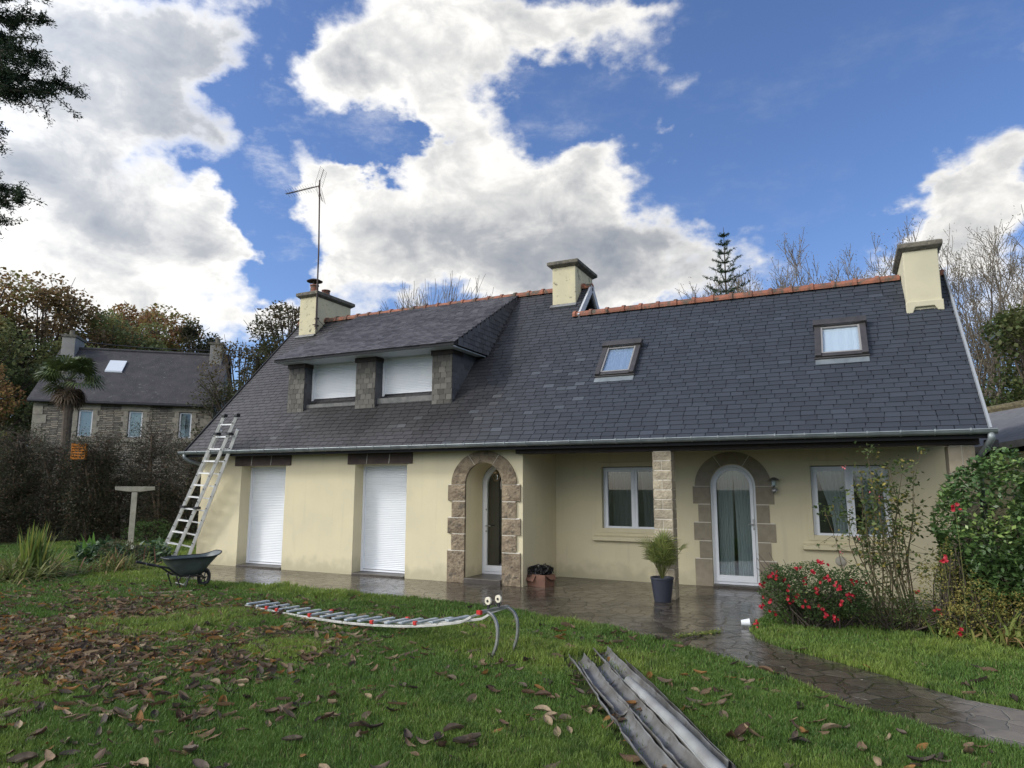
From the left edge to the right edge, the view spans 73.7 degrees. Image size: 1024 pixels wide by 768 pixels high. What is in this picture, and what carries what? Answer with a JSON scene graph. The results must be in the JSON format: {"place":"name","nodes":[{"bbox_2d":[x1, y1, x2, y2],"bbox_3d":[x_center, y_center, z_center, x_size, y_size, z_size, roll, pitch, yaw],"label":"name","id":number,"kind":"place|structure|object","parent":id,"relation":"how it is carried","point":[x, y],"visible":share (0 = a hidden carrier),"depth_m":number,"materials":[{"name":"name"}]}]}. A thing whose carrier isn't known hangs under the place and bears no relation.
{"place":"outdoors","nodes":[
{"label":"outdoors","id":0,"kind":"place"},
{"bbox_2d":[25,330,231,522],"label":"stone house","id":1,"kind":"structure","parent":0,"point":[163,384],"depth_m":34.49,"materials":[{"name":"stone"}]},
{"bbox_2d":[71,404,100,441],"bbox_3d":[-20.857,1.858,33.376,1.290,1.900,0.250,2,-9,-16],"label":"window","id":2,"kind":"structure","parent":1,"relation":"in","point":[88,417],"depth_m":33.41,"materials":[{"name":"stone"}]},
{"bbox_2d":[105,360,126,372],"bbox_3d":[-20.863,-0.933,35.969,0.800,0.760,0.800,2,-9,-16],"label":"roof window","id":3,"kind":"structure","parent":1,"relation":"in","point":[114,365],"depth_m":35.91,"materials":[{"name":"white"}]},
{"bbox_2d":[120,405,150,441],"bbox_3d":[-18.740,1.949,33.967,1.290,1.900,0.250,2,-9,-16],"label":"window","id":4,"kind":"structure","parent":1,"relation":"in","point":[131,410],"depth_m":33.97,"materials":[{"name":"stone"}]},
{"bbox_2d":[171,407,198,442],"bbox_3d":[-16.550,2.043,34.577,1.240,1.900,0.250,2,-9,-16],"label":"window","id":5,"kind":"structure","parent":1,"relation":"in","point":[182,418],"depth_m":34.57,"materials":[{"name":"stone"}]},
{"bbox_2d":[87,342,250,350],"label":"power cable","id":6,"kind":"object","parent":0,"point":[148,347],"visible":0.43,"depth_m":40.23,"materials":[{"name":"black plastic"}]},
{"bbox_2d":[0,487,1023,767],"bbox_3d":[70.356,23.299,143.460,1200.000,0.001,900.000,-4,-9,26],"label":"ground","id":7,"kind":"structure","parent":0,"point":[600,711],"depth_m":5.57,"materials":[{"name":"green plant"}]},
{"bbox_2d":[0,363,27,482],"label":"broadleaf tree","id":8,"kind":"object","parent":7,"relation":"on","point":[4,388],"visible":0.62,"depth_m":34.83,"materials":[{"name":"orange plant"}]},
{"bbox_2d":[0,267,39,439],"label":"broadleaf tree","id":9,"kind":"object","parent":7,"relation":"on","point":[5,312],"visible":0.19,"depth_m":45.20,"materials":[{"name":"green plant"}]},
{"bbox_2d":[6,751,37,762],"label":"fallen leaf","id":10,"kind":"object","parent":7,"relation":"on","point":[22,755],"visible":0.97,"depth_m":4.43,"materials":[{"name":"plant"}]},
{"bbox_2d":[0,315,44,448],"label":"broadleaf tree","id":11,"kind":"object","parent":7,"relation":"on","point":[8,349],"visible":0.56,"depth_m":39.14,"materials":[{"name":"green plant"}]},
{"bbox_2d":[0,421,47,541],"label":"hedge conifer","id":12,"kind":"object","parent":7,"relation":"on","point":[6,438],"visible":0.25,"depth_m":22.49,"materials":[{"name":"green plant"}]},
{"bbox_2d":[0,461,50,543],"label":"hedge conifer","id":13,"kind":"object","parent":7,"relation":"on","point":[10,513],"visible":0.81,"depth_m":21.89,"materials":[{"name":"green plant"}]},
{"bbox_2d":[0,419,53,541],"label":"hedge conifer","id":14,"kind":"object","parent":7,"relation":"on","point":[10,454],"visible":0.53,"depth_m":22.29,"materials":[{"name":"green plant"}]},
{"bbox_2d":[7,519,58,571],"bbox_3d":[-9.343,3.161,13.372,0.940,1.041,0.850,-4,-9,26],"label":"strap leaf plant","id":15,"kind":"object","parent":7,"relation":"on","point":[35,546],"visible":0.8,"depth_m":13.26,"materials":[{"name":"green plant"}]},
{"bbox_2d":[25,726,46,736],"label":"fallen leaf","id":16,"kind":"object","parent":7,"relation":"on","point":[40,730],"visible":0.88,"depth_m":4.87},
{"bbox_2d":[0,0,90,241],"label":"conifer tree","id":17,"kind":"object","parent":7,"relation":"on","point":[12,79],"visible":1,"depth_m":9.71,"materials":[{"name":"green plant"}]},
{"bbox_2d":[44,749,54,760],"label":"fallen leaf","id":18,"kind":"object","parent":7,"relation":"on","point":[49,754],"visible":0.97,"depth_m":4.46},
{"bbox_2d":[0,330,99,474],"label":"broadleaf tree","id":19,"kind":"object","parent":7,"relation":"on","point":[53,345],"visible":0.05,"depth_m":44.26,"materials":[{"name":"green plant"}]},
{"bbox_2d":[7,426,93,542],"bbox_3d":[-15.180,3.489,22.448,2.262,4.335,2.506,3,-9,-18],"label":"hedge conifer","id":20,"kind":"object","parent":7,"relation":"on","point":[46,467],"visible":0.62,"depth_m":22.22,"materials":[{"name":"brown plant"}]},
{"bbox_2d":[0,544,108,586],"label":"strap leaf plant","id":21,"kind":"object","parent":7,"relation":"on","point":[22,573],"visible":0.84,"depth_m":13.01,"materials":[{"name":"green plant"}]},
{"bbox_2d":[0,271,115,423],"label":"broadleaf tree","id":22,"kind":"object","parent":7,"relation":"on","point":[67,305],"visible":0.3,"depth_m":48.57,"materials":[{"name":"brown plant"}]},
{"bbox_2d":[29,353,108,535],"bbox_3d":[-16.366,2.131,24.983,2.540,6.709,2.556,-4,-9,26],"label":"palm tree","id":23,"kind":"object","parent":7,"relation":"on","point":[69,397],"visible":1,"depth_m":25.09,"materials":[{"name":"green plant"}]},
{"bbox_2d":[59,749,80,754],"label":"fallen leaf","id":24,"kind":"object","parent":7,"relation":"on","point":[72,751],"visible":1,"depth_m":4.56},
{"bbox_2d":[41,456,112,540],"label":"hedge conifer","id":25,"kind":"object","parent":7,"relation":"on","point":[66,488],"visible":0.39,"depth_m":22.17,"materials":[{"name":"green plant"}]},
{"bbox_2d":[76,532,95,553],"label":"strap leaf plant","id":26,"kind":"object","parent":7,"relation":"on","point":[84,544],"visible":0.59,"depth_m":15.82,"materials":[{"name":"green plant"}]},
{"bbox_2d":[49,420,126,541],"bbox_3d":[-13.838,3.479,22.363,2.207,4.448,2.228,-4,-10,28],"label":"hedge conifer","id":27,"kind":"object","parent":7,"relation":"on","point":[73,500],"visible":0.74,"depth_m":22.03,"materials":[{"name":"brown plant"}]},
{"bbox_2d":[70,443,88,459],"bbox_3d":[-14.052,2.192,22.181,0.400,0.520,0.284,3,-9,-16],"label":"orange crate","id":28,"kind":"object","parent":27,"relation":"in","point":[77,452],"visible":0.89,"depth_m":22.07,"materials":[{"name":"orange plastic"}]},
{"bbox_2d":[92,748,105,761],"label":"fallen leaf","id":29,"kind":"object","parent":7,"relation":"on","point":[98,755],"visible":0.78,"depth_m":4.48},
{"bbox_2d":[64,419,134,541],"bbox_3d":[-13.540,3.341,22.668,2.265,4.451,2.202,-4,-9,26],"label":"hedge conifer","id":30,"kind":"object","parent":7,"relation":"on","point":[112,452],"visible":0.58,"depth_m":22.36,"materials":[{"name":"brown plant"}]},
{"bbox_2d":[77,463,149,541],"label":"hedge conifer","id":31,"kind":"object","parent":7,"relation":"on","point":[113,514],"visible":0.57,"depth_m":22.14,"materials":[{"name":"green plant"}]},
{"bbox_2d":[58,304,170,350],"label":"broadleaf tree","id":32,"kind":"object","parent":7,"relation":"on","point":[113,328],"visible":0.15,"depth_m":51.64,"materials":[{"name":"green plant"}]},
{"bbox_2d":[68,546,164,574],"bbox_3d":[-8.282,3.679,14.447,2.050,0.537,2.083,-4,-9,26],"label":"strap leaf plant","id":33,"kind":"object","parent":7,"relation":"on","point":[115,564],"visible":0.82,"depth_m":14.19,"materials":[{"name":"green plant"}]},
{"bbox_2d":[113,706,128,716],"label":"fallen leaf","id":34,"kind":"object","parent":7,"relation":"on","point":[119,711],"visible":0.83,"depth_m":5.32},
{"bbox_2d":[68,534,175,564],"bbox_3d":[-9.091,3.901,15.802,2.690,0.871,1.278,-2,-9,13],"label":"leafy plant","id":35,"kind":"object","parent":7,"relation":"on","point":[92,552],"visible":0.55,"depth_m":15.66,"materials":[{"name":"green plant"}]},
{"bbox_2d":[94,538,149,562],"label":"dry shrub","id":36,"kind":"object","parent":7,"relation":"on","point":[124,542],"visible":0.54,"depth_m":15.24,"materials":[{"name":"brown plant"}]},
{"bbox_2d":[115,487,154,544],"bbox_3d":[-10.771,3.804,19.399,1.001,1.760,0.120,4,-9,-25],"label":"clothesline post","id":37,"kind":"object","parent":7,"relation":"on","point":[134,490],"visible":0.77,"depth_m":19.39,"materials":[{"name":"concrete"}]},
{"bbox_2d":[99,305,171,349],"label":"broadleaf tree","id":38,"kind":"object","parent":7,"relation":"on","point":[136,319],"visible":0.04,"depth_m":62.01,"materials":[{"name":"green plant"}]},
{"bbox_2d":[133,757,148,766],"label":"fallen leaf","id":39,"kind":"object","parent":7,"relation":"on","point":[145,760],"visible":0.85,"depth_m":4.36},
{"bbox_2d":[102,409,186,539],"bbox_3d":[-12.230,3.223,22.805,2.374,4.936,2.145,3,-9,-20],"label":"hedge conifer","id":40,"kind":"object","parent":7,"relation":"on","point":[152,450],"visible":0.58,"depth_m":22.69,"materials":[{"name":"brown plant"}]},
{"bbox_2d":[84,300,208,352],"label":"broadleaf tree","id":41,"kind":"object","parent":7,"relation":"on","point":[175,337],"visible":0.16,"depth_m":57.00,"materials":[{"name":"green plant"}]},
{"bbox_2d":[121,517,180,542],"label":"ground shrub","id":42,"kind":"object","parent":7,"relation":"on","point":[147,533],"visible":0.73,"depth_m":21.16,"materials":[{"name":"green plant"}]},
{"bbox_2d":[115,465,188,540],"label":"hedge conifer","id":43,"kind":"object","parent":7,"relation":"on","point":[159,492],"visible":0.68,"depth_m":22.10,"materials":[{"name":"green plant"}]},
{"bbox_2d":[154,424,201,541],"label":"hedge conifer","id":44,"kind":"object","parent":7,"relation":"on","point":[190,467],"visible":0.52,"depth_m":22.40,"materials":[{"name":"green plant"}]},
{"bbox_2d":[136,549,221,587],"bbox_3d":[-5.820,3.283,12.002,0.578,0.641,1.323,-8,-12,43],"label":"wheelbarrow","id":45,"kind":"object","parent":7,"relation":"on","point":[189,566],"visible":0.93,"depth_m":11.99,"materials":[{"name":"green paint"}]},
{"bbox_2d":[179,740,193,754],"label":"fallen leaf","id":46,"kind":"object","parent":7,"relation":"on","point":[191,743],"visible":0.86,"depth_m":4.58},
{"bbox_2d":[182,744,198,750],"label":"fallen leaf","id":47,"kind":"object","parent":46,"relation":"on","point":[190,747],"visible":1,"depth_m":4.56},
{"bbox_2d":[183,460,200,538],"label":"hedge conifer","id":48,"kind":"object","parent":7,"relation":"on","point":[193,506],"visible":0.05,"depth_m":22.30,"materials":[{"name":"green plant"}]},
{"bbox_2d":[159,414,239,555],"bbox_3d":[-7.253,2.458,15.682,2.890,3.421,0.302,-6,-10,35],"label":"extension ladder","id":49,"kind":"object","parent":7,"relation":"on","point":[213,442],"visible":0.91,"depth_m":15.53,"materials":[{"name":"metal"}]},
{"bbox_2d":[192,758,209,767],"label":"fallen leaf","id":50,"kind":"object","parent":7,"relation":"on","point":[198,763],"visible":1,"depth_m":4.35,"materials":[{"name":"plant"}]},
{"bbox_2d":[179,317,222,352],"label":"broadleaf tree","id":51,"kind":"object","parent":7,"relation":"on","point":[187,332],"visible":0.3,"depth_m":56.05,"materials":[{"name":"green plant"}]},
{"bbox_2d":[186,334,267,461],"bbox_3d":[-13.938,2.383,34.757,4.804,9.593,4.914,-2,-9,14],"label":"broadleaf tree","id":52,"kind":"object","parent":7,"relation":"on","point":[244,374],"visible":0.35,"depth_m":34.16,"materials":[{"name":"green plant"}]},
{"bbox_2d":[231,300,299,395],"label":"broadleaf tree","id":53,"kind":"object","parent":7,"relation":"on","point":[267,348],"visible":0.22,"depth_m":33.91,"materials":[{"name":"green plant"}]},
{"bbox_2d":[281,734,302,740],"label":"fallen leaf","id":54,"kind":"object","parent":7,"relation":"on","point":[298,737],"visible":0.98,"depth_m":4.79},
{"bbox_2d":[245,595,519,657],"bbox_3d":[-1.955,2.805,8.747,4.833,0.611,0.498,-7,-11,38],"label":"roof ladder","id":55,"kind":"object","parent":7,"relation":"on","point":[435,621],"visible":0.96,"depth_m":8.20,"materials":[{"name":"metal"}]},
{"bbox_2d":[380,273,493,310],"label":"bare tree","id":56,"kind":"object","parent":7,"relation":"on","point":[424,300],"visible":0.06,"depth_m":30.10,"materials":[{"name":"brown plant"}]},
{"bbox_2d":[443,723,464,731],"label":"fallen leaf","id":57,"kind":"object","parent":7,"relation":"on","point":[449,726],"visible":1,"depth_m":5.00,"materials":[{"name":"plant"}]},
{"bbox_2d":[452,736,475,743],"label":"fallen leaf","id":58,"kind":"object","parent":7,"relation":"on","point":[461,739],"visible":0.95,"depth_m":4.74,"materials":[{"name":"plant"}]},
{"bbox_2d":[0,574,1017,711],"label":"leaf litter","id":59,"kind":"object","parent":7,"relation":"on","point":[77,651],"visible":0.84,"depth_m":7.32,"materials":[{"name":"brown plant"}]},
{"bbox_2d":[534,705,551,711],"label":"fallen leaf","id":60,"kind":"object","parent":7,"relation":"on","point":[543,707],"visible":0.9,"depth_m":5.44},
{"bbox_2d":[178,239,998,614],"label":"house","id":61,"kind":"structure","parent":7,"relation":"on","point":[568,409],"depth_m":13.06,"materials":[{"name":"black stone"}]},
{"bbox_2d":[285,166,326,332],"bbox_3d":[-5.527,-3.692,19.386,0.946,4.846,1.906,-18,-20,65],"label":"tv aerial","id":62,"kind":"object","parent":61,"relation":"attached to","point":[316,325],"visible":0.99,"depth_m":19.21,"materials":[{"name":"grey metal"}]},
{"bbox_2d":[482,466,501,574],"bbox_3d":[-0.044,2.601,13.385,1.150,2.200,0.341,-4,-9,26],"label":"door","id":63,"kind":"structure","parent":61,"relation":"in","point":[495,487],"depth_m":13.59,"materials":[{"name":"white plastic"}]},
{"bbox_2d":[594,338,643,382],"bbox_3d":[2.062,-0.458,13.207,0.800,0.933,0.798,-4,-9,26],"label":"roof window","id":64,"kind":"structure","parent":61,"relation":"in","point":[622,356],"depth_m":13.18,"materials":[{"name":"glass"}]},
{"bbox_2d":[592,462,654,542],"bbox_3d":[2.438,2.305,13.380,1.620,1.529,0.635,-4,-9,26],"label":"window","id":65,"kind":"structure","parent":61,"relation":"in","point":[625,474],"depth_m":13.50,"materials":[{"name":"white plastic"}]},
{"bbox_2d":[710,465,759,585],"bbox_3d":[4.048,2.543,12.416,0.800,2.140,0.226,-4,-9,26],"label":"door","id":66,"kind":"structure","parent":61,"relation":"in","point":[744,484],"depth_m":12.46,"materials":[{"name":"white plastic"}]},
{"bbox_2d":[813,315,869,364],"bbox_3d":[5.572,-0.740,11.577,0.840,0.918,0.784,-4,-9,26],"label":"roof window","id":67,"kind":"structure","parent":61,"relation":"in","point":[843,339],"depth_m":11.54,"materials":[{"name":"glass"}]},
{"bbox_2d":[803,460,906,553],"bbox_3d":[5.766,2.068,11.618,1.560,1.529,0.335,-4,-9,26],"label":"window","id":68,"kind":"structure","parent":61,"relation":"in","point":[831,475],"depth_m":11.73,"materials":[{"name":"white plastic"}]},
{"bbox_2d":[568,653,677,767],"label":"old gutter","id":69,"kind":"object","parent":7,"relation":"on","point":[657,752],"visible":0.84,"depth_m":4.83,"materials":[{"name":"metal"}]},
{"bbox_2d":[578,661,628,715],"bbox_3d":[0.766,2.629,5.952,0.167,0.075,1.351,1,-9,-5],"label":"old gutter","id":70,"kind":"object","parent":69,"relation":"on","point":[606,691],"visible":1,"depth_m":5.83,"materials":[{"name":"metal"}]},
{"bbox_2d":[619,753,639,761],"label":"fallen leaf","id":71,"kind":"object","parent":7,"relation":"on","point":[628,757],"visible":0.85,"depth_m":4.47,"materials":[{"name":"plant"}]},
{"bbox_2d":[587,658,704,767],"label":"old gutter","id":72,"kind":"object","parent":7,"relation":"on","point":[676,751],"visible":0.77,"depth_m":4.99,"materials":[{"name":"metal"}]},
{"bbox_2d":[624,676,725,767],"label":"old gutter","id":73,"kind":"object","parent":72,"relation":"on","point":[704,755],"visible":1,"depth_m":4.64,"materials":[{"name":"metal"}]},
{"bbox_2d":[593,646,728,767],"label":"old gutter","id":74,"kind":"object","parent":7,"relation":"on","point":[648,688],"visible":0.52,"depth_m":5.62,"materials":[{"name":"metal"}]},
{"bbox_2d":[625,659,735,767],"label":"gutter offcut","id":75,"kind":"object","parent":7,"relation":"on","point":[656,689],"visible":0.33,"depth_m":5.51,"materials":[{"name":"metal"}]},
{"bbox_2d":[696,227,751,297],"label":"spruce tree","id":76,"kind":"object","parent":7,"relation":"on","point":[724,271],"visible":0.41,"depth_m":23.59,"materials":[{"name":"green plant"}]},
{"bbox_2d":[734,722,749,739],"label":"fallen leaf","id":77,"kind":"object","parent":7,"relation":"on","point":[740,729],"visible":0.98,"depth_m":4.93,"materials":[{"name":"plant"}]},
{"bbox_2d":[702,266,783,296],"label":"bare tree","id":78,"kind":"object","parent":7,"relation":"on","point":[745,287],"visible":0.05,"depth_m":31.59,"materials":[{"name":"brown plant"}]},
{"bbox_2d":[675,251,871,298],"bbox_3d":[14.098,-0.428,32.534,9.521,14.130,10.506,6,-10,-35],"label":"bare tree","id":79,"kind":"object","parent":7,"relation":"on","point":[780,279],"visible":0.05,"depth_m":34.72,"materials":[{"name":"brown plant"}]},
{"bbox_2d":[733,227,892,293],"bbox_3d":[14.846,-0.212,33.974,9.045,14.130,9.981,2,-9,-10],"label":"bare tree","id":80,"kind":"object","parent":7,"relation":"on","point":[797,265],"visible":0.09,"depth_m":32.44,"materials":[{"name":"brown plant"}]},
{"bbox_2d":[753,553,873,629],"bbox_3d":[3.897,2.687,8.817,1.429,0.941,1.172,-4,-9,26],"label":"rose bush","id":81,"kind":"object","parent":7,"relation":"on","point":[830,612],"visible":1,"depth_m":8.68,"materials":[{"name":"green plant"}]},
{"bbox_2d":[821,723,841,730],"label":"fallen leaf","id":82,"kind":"object","parent":7,"relation":"on","point":[825,726],"visible":1,"depth_m":5.05,"materials":[{"name":"plant"}]},
{"bbox_2d":[809,230,908,283],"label":"bare tree","id":83,"kind":"object","parent":7,"relation":"on","point":[890,265],"visible":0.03,"depth_m":31.30,"materials":[{"name":"brown plant"}]},
{"bbox_2d":[813,441,949,627],"bbox_3d":[4.895,1.969,9.127,1.590,2.422,1.038,-4,-9,26],"label":"climbing rose","id":84,"kind":"object","parent":7,"relation":"on","point":[897,566],"visible":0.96,"depth_m":9.01,"materials":[{"name":"plant"}]},
{"bbox_2d":[840,583,978,637],"bbox_3d":[4.923,2.907,8.733,1.787,0.713,0.912,-7,-11,38],"label":"garden shrub","id":85,"kind":"object","parent":7,"relation":"on","point":[915,624],"visible":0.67,"depth_m":8.61,"materials":[{"name":"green plant"}]},
{"bbox_2d":[906,754,935,762],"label":"fallen leaf","id":86,"kind":"object","parent":7,"relation":"on","point":[925,759],"visible":1,"depth_m":4.44,"materials":[{"name":"plant"}]},
{"bbox_2d":[939,555,950,635],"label":"red flower","id":87,"kind":"object","parent":7,"relation":"on","point":[944,560],"visible":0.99,"depth_m":8.31,"materials":[{"name":"green plant"}]},
{"bbox_2d":[916,534,984,632],"bbox_3d":[5.472,2.487,8.521,0.864,1.230,0.501,-1,-9,5],"label":"ferny plant","id":88,"kind":"object","parent":7,"relation":"on","point":[951,585],"visible":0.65,"depth_m":8.45,"materials":[{"name":"green plant"}]},
{"bbox_2d":[882,205,1023,405],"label":"bare tree","id":89,"kind":"object","parent":7,"relation":"on","point":[993,361],"visible":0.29,"depth_m":22.97,"materials":[{"name":"brown plant"}]},
{"bbox_2d":[919,615,991,644],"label":"day lily","id":90,"kind":"object","parent":7,"relation":"on","point":[950,630],"visible":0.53,"depth_m":8.11,"materials":[{"name":"green plant"}]},
{"bbox_2d":[893,215,1023,401],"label":"bare tree","id":91,"kind":"object","parent":7,"relation":"on","point":[964,285],"visible":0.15,"depth_m":25.05,"materials":[{"name":"brown plant"}]},
{"bbox_2d":[951,502,967,637],"bbox_3d":[5.257,2.202,7.984,0.066,1.613,0.145,3,-9,-20],"label":"red flower","id":92,"kind":"object","parent":7,"relation":"on","point":[953,508],"visible":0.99,"depth_m":8.03,"materials":[{"name":"green plant"}]},
{"bbox_2d":[924,444,1023,627],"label":"camellia bush","id":93,"kind":"object","parent":7,"relation":"on","point":[1010,557],"visible":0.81,"depth_m":8.49,"materials":[{"name":"green plant"}]},
{"bbox_2d":[937,577,1023,641],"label":"ferny plant","id":94,"kind":"object","parent":7,"relation":"on","point":[976,612],"visible":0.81,"depth_m":8.03,"materials":[{"name":"green plant"}]},
{"bbox_2d":[943,608,1023,649],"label":"day lily","id":95,"kind":"object","parent":7,"relation":"on","point":[1006,637],"visible":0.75,"depth_m":7.75,"materials":[{"name":"green plant"}]},
{"bbox_2d":[960,222,1023,399],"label":"bare tree","id":96,"kind":"object","parent":7,"relation":"on","point":[1021,288],"visible":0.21,"depth_m":25.55,"materials":[{"name":"brown plant"}]},
{"bbox_2d":[972,400,1023,584],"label":"outbuilding","id":97,"kind":"structure","parent":7,"relation":"on","point":[1007,420],"depth_m":13.04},
{"bbox_2d":[978,301,1023,406],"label":"evergreen tree","id":98,"kind":"object","parent":7,"relation":"on","point":[1010,324],"visible":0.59,"depth_m":19.79,"materials":[{"name":"green plant"}]},
{"bbox_2d":[986,340,1023,406],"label":"evergreen tree","id":99,"kind":"object","parent":7,"relation":"on","point":[1008,384],"visible":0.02,"depth_m":21.78,"materials":[{"name":"green plant"}]},
{"bbox_2d":[0,0,1023,398],"label":"sky","id":100,"kind":"structure","parent":0,"point":[494,142],"materials":[{"name":"blue"}]},
{"bbox_2d":[164,564,1023,749],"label":"patio","id":101,"kind":"structure","parent":0,"point":[631,605],"depth_m":9.42,"materials":[{"name":"concrete"}]},
{"bbox_2d":[526,574,555,587],"bbox_3d":[0.532,3.549,12.351,0.480,0.210,0.350,-7,-11,40],"label":"cardboard box","id":102,"kind":"object","parent":101,"relation":"on","point":[541,581],"visible":0.93,"depth_m":12.28,"materials":[{"name":"cardboard"}]},
{"bbox_2d":[528,563,553,578],"bbox_3d":[0.531,3.402,12.423,0.428,0.280,0.300,-4,-9,26],"label":"black netting","id":103,"kind":"object","parent":102,"relation":"in","point":[541,569],"visible":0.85,"depth_m":12.36,"materials":[{"name":"black plastic"}]},
{"bbox_2d":[650,576,673,602],"bbox_3d":[2.362,3.225,10.722,0.364,0.375,0.364,-4,-9,26],"label":"plant pot","id":104,"kind":"object","parent":101,"relation":"on","point":[662,588],"visible":0.98,"depth_m":10.59,"materials":[{"name":"grey"}]},
{"bbox_2d":[637,527,688,577],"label":"potted palm","id":105,"kind":"object","parent":104,"relation":"in","point":[660,551],"visible":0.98,"depth_m":10.72,"materials":[{"name":"green"}]},
{"bbox_2d":[672,628,722,637],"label":"weed tuft","id":106,"kind":"object","parent":101,"relation":"on","point":[701,633],"visible":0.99,"depth_m":8.29,"materials":[{"name":"green plant"}]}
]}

